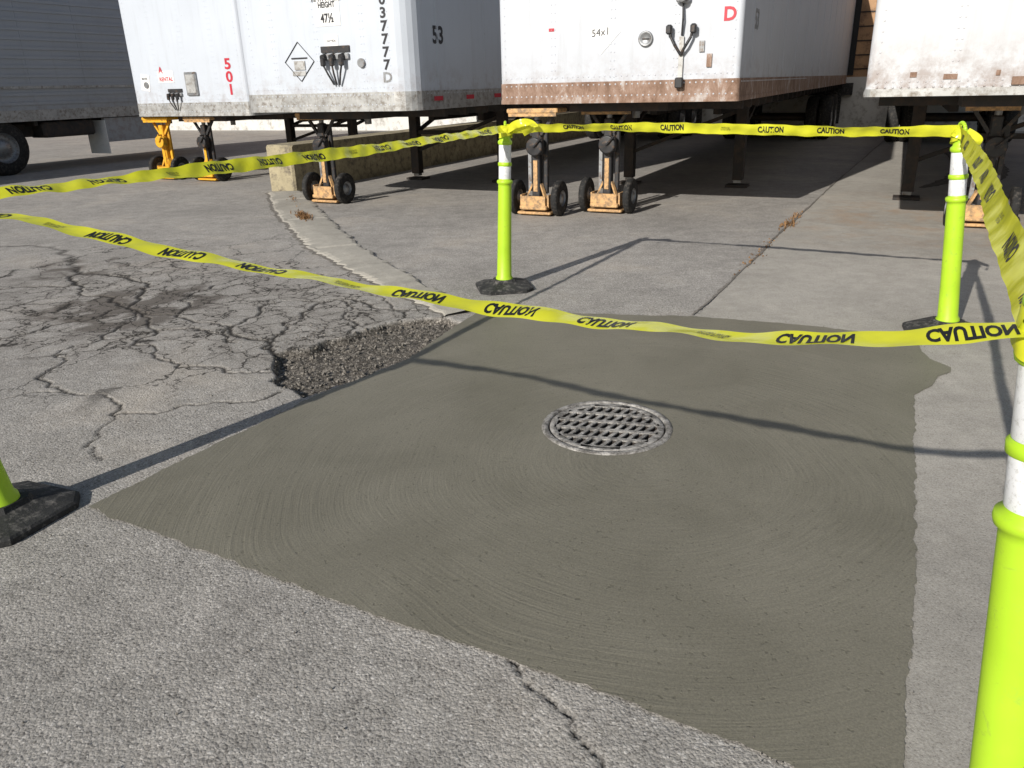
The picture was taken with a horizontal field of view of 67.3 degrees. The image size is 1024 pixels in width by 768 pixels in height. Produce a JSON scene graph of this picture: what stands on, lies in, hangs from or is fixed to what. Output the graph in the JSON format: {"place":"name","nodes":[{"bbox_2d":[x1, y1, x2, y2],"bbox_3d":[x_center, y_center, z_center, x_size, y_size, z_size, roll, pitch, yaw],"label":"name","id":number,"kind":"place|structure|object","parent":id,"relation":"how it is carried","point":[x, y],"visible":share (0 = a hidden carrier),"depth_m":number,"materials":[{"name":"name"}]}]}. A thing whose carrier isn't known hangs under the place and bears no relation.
{"place":"outdoors","nodes":[
{"label":"outdoors","id":0,"kind":"place"},
{"bbox_2d":[0,130,883,767],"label":"ground","id":1,"kind":"structure","parent":0,"point":[82,316],"depth_m":4.01,"materials":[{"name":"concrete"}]},
{"bbox_2d":[0,460,79,547],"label":"delineator post","id":2,"kind":"object","parent":1,"relation":"on","point":[28,508],"visible":1,"depth_m":2.80,"materials":[{"name":"black rubber"}]},
{"bbox_2d":[0,125,505,198],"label":"caution tape","id":3,"kind":"object","parent":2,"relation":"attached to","point":[207,168],"visible":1,"depth_m":3.49,"materials":[{"name":"yellow plastic"}]},
{"bbox_2d":[0,213,1023,346],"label":"caution tape","id":4,"kind":"object","parent":2,"relation":"attached to","point":[956,333],"visible":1,"depth_m":1.54,"materials":[{"name":"yellow plastic"}]},
{"bbox_2d":[0,0,175,175],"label":"semi trailer","id":5,"kind":"object","parent":1,"relation":"on","point":[65,68],"visible":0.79,"depth_m":15.87,"materials":[{"name":"metal"}]},
{"bbox_2d":[141,116,188,178],"bbox_3d":[-6.164,-4.192,13.694,0.625,1.060,0.480,9,23,24],"label":"trailer support stand","id":6,"kind":"object","parent":1,"relation":"on","point":[163,141],"visible":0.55,"depth_m":13.61,"materials":[{"name":"metal"}]},
{"bbox_2d":[183,117,231,180],"bbox_3d":[-5.260,-4.052,13.275,0.625,1.060,0.480,9,23,24],"label":"trailer support stand","id":7,"kind":"object","parent":1,"relation":"on","point":[205,141],"visible":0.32,"depth_m":13.19,"materials":[{"name":"metal"}]},
{"bbox_2d":[290,209,312,220],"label":"dry weeds","id":8,"kind":"object","parent":1,"relation":"on","point":[302,215],"visible":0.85,"depth_m":9.21,"materials":[{"name":"brown plant"}]},
{"bbox_2d":[118,0,511,142],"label":"semi trailer","id":9,"kind":"object","parent":1,"relation":"on","point":[186,58],"visible":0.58,"depth_m":12.56,"materials":[{"name":"metal"}]},
{"bbox_2d":[295,113,355,203],"bbox_3d":[-2.502,-3.015,10.294,0.625,1.160,0.480,9,23,24],"label":"trailer support stand","id":10,"kind":"object","parent":1,"relation":"on","point":[325,187],"visible":0.91,"depth_m":10.31,"materials":[{"name":"metal"}]},
{"bbox_2d":[264,191,463,316],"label":"concrete curb","id":11,"kind":"structure","parent":1,"relation":"on","point":[322,234],"depth_m":7.49,"materials":[{"name":"concrete"}]},
{"bbox_2d":[272,316,457,397],"bbox_3d":[-0.841,-0.196,4.616,0.730,0.069,1.441,16,28,38],"label":"pothole rubble","id":12,"kind":"object","parent":1,"relation":"on","point":[346,358],"visible":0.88,"depth_m":4.55,"materials":[{"name":"gravel"}]},
{"bbox_2d":[266,111,586,190],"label":"concrete wall","id":13,"kind":"structure","parent":1,"relation":"on","point":[288,178],"depth_m":13.90,"materials":[{"name":"beige concrete"}]},
{"bbox_2d":[236,0,701,181],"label":"semi trailer","id":14,"kind":"object","parent":1,"relation":"on","point":[413,61],"visible":0.64,"depth_m":9.28,"materials":[{"name":"metal"}]},
{"bbox_2d":[475,121,533,295],"bbox_3d":[-0.074,-1.296,5.655,0.404,1.209,0.404,-5,22,-9],"label":"delineator post","id":15,"kind":"object","parent":1,"relation":"on","point":[503,282],"visible":0.89,"depth_m":5.68,"materials":[{"name":"green plastic"}]},
{"bbox_2d":[498,125,512,137],"bbox_3d":[-0.044,-1.791,5.464,0.107,0.091,0.111,-2,21,0],"label":"caution tape","id":16,"kind":"object","parent":15,"relation":"attached to","point":[505,128],"visible":0.77,"depth_m":5.42,"materials":[{"name":"yellow plastic"}]},
{"bbox_2d":[508,119,537,135],"bbox_3d":[0.066,-1.779,5.334,0.259,0.115,0.083,10,24,27],"label":"caution tape","id":17,"kind":"object","parent":15,"relation":"attached to","point":[515,124],"visible":1,"depth_m":5.32,"materials":[{"name":"yellow plastic"}]},
{"bbox_2d":[89,313,950,767],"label":"concrete patch","id":18,"kind":"object","parent":1,"relation":"on","point":[733,557],"visible":0.94,"depth_m":2.77,"materials":[{"name":"grey concrete"}]},
{"bbox_2d":[507,107,567,215],"bbox_3d":[0.291,-2.557,8.891,0.625,1.190,0.480,9,23,24],"label":"trailer support stand","id":19,"kind":"object","parent":1,"relation":"on","point":[539,201],"visible":0.96,"depth_m":8.89,"materials":[{"name":"metal"}]},
{"bbox_2d":[170,0,1023,130],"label":"dock building","id":20,"kind":"structure","parent":1,"relation":"on","point":[857,109],"depth_m":21.16,"materials":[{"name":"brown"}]},
{"bbox_2d":[806,0,875,95],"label":"dock doors","id":21,"kind":"structure","parent":20,"relation":"in","point":[846,89],"depth_m":20.75,"materials":[{"name":"black metal"}]},
{"bbox_2d":[542,400,672,454],"bbox_3d":[0.426,0.236,3.477,0.600,0.114,0.600,4,22,13],"label":"storm drain grate","id":22,"kind":"object","parent":1,"relation":"on","point":[602,427],"visible":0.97,"depth_m":3.44,"materials":[{"name":"metal"}]},
{"bbox_2d":[578,111,637,212],"bbox_3d":[1.120,-2.597,8.938,0.625,1.190,0.480,9,23,24],"label":"trailer support stand","id":23,"kind":"object","parent":1,"relation":"on","point":[608,199],"visible":0.95,"depth_m":8.96,"materials":[{"name":"metal"}]},
{"bbox_2d":[500,0,855,187],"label":"semi trailer","id":24,"kind":"object","parent":1,"relation":"on","point":[737,61],"visible":0.89,"depth_m":8.17,"materials":[{"name":"metal"}]},
{"bbox_2d":[734,238,774,274],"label":"dry weeds","id":25,"kind":"object","parent":1,"relation":"on","point":[757,254],"visible":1,"depth_m":6.70,"materials":[{"name":"brown plant"}]},
{"bbox_2d":[779,216,800,230],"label":"dry weeds","id":26,"kind":"object","parent":1,"relation":"on","point":[793,221],"visible":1,"depth_m":8.05,"materials":[{"name":"brown plant"}]},
{"bbox_2d":[786,210,802,220],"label":"dry weeds","id":27,"kind":"object","parent":1,"relation":"on","point":[795,213],"visible":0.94,"depth_m":8.53,"materials":[{"name":"brown plant"}]},
{"bbox_2d":[5,268,950,767],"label":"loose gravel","id":28,"kind":"structure","parent":0,"point":[327,382],"depth_m":3.89,"materials":[{"name":"grey gravel"}]},
{"bbox_2d":[698,131,1023,767],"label":"concrete pavement","id":29,"kind":"structure","parent":0,"point":[856,248],"depth_m":4.36,"materials":[{"name":"grey concrete"}]},
{"bbox_2d":[691,141,882,314],"bbox_3d":[5.202,-3.269,12.003,0.078,0.001,16.995,10,24,27],"label":"pavement joint","id":30,"kind":"object","parent":29,"relation":"on","point":[749,263],"visible":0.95,"depth_m":7.02,"materials":[{"name":"stone"}]},
{"bbox_2d":[902,121,970,330],"bbox_3d":[2.598,-0.876,4.408,0.404,1.202,0.404,-11,23,-23],"label":"delineator post","id":31,"kind":"object","parent":29,"relation":"on","point":[956,198],"visible":0.77,"depth_m":4.41,"materials":[{"name":"green plastic"}]},
{"bbox_2d":[506,122,961,136],"bbox_3d":[1.203,-1.598,4.825,2.824,0.086,0.062,9,24,26],"label":"caution tape","id":32,"kind":"object","parent":31,"relation":"attached to","point":[811,130],"visible":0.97,"depth_m":4.68,"materials":[{"name":"yellow plastic"}]},
{"bbox_2d":[950,128,967,143],"bbox_3d":[2.458,-1.359,4.219,0.111,0.092,0.106,-2,21,0],"label":"caution tape","id":33,"kind":"object","parent":31,"relation":"attached to","point":[955,136],"visible":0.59,"depth_m":4.20,"materials":[{"name":"yellow plastic"}]},
{"bbox_2d":[967,128,982,148],"bbox_3d":[2.504,-1.307,4.174,0.062,0.154,0.092,-17,26,-34],"label":"caution tape","id":34,"kind":"object","parent":31,"relation":"attached to","point":[977,137],"visible":0.52,"depth_m":4.16,"materials":[{"name":"yellow plastic"}]},
{"bbox_2d":[863,0,1023,200],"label":"semi trailer","id":35,"kind":"object","parent":29,"relation":"on","point":[950,55],"visible":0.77,"depth_m":6.22,"materials":[{"name":"metal"}]},
{"bbox_2d":[919,152,1009,189],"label":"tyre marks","id":36,"kind":"object","parent":29,"relation":"on","point":[1004,174],"visible":0.33,"depth_m":11.21},
{"bbox_2d":[943,106,1021,226],"bbox_3d":[4.644,-2.126,7.494,0.625,1.190,0.480,9,23,24],"label":"trailer support stand","id":37,"kind":"object","parent":29,"relation":"on","point":[996,145],"visible":0.38,"depth_m":7.36,"materials":[{"name":"metal"}]},
{"bbox_2d":[969,295,1023,767],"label":"delineator post","id":38,"kind":"object","parent":29,"relation":"on","point":[998,737],"visible":0.95,"depth_m":1.26,"materials":[{"name":"green plastic"}]},
{"bbox_2d":[960,125,1023,321],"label":"caution tape","id":39,"kind":"object","parent":38,"relation":"attached to","point":[1004,227],"visible":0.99,"depth_m":1.77,"materials":[{"name":"yellow plastic"}]},
{"bbox_2d":[1010,303,1023,361],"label":"caution tape","id":40,"kind":"object","parent":38,"relation":"attached to","point":[1017,344],"visible":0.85,"depth_m":1.13,"materials":[{"name":"yellow plastic"}]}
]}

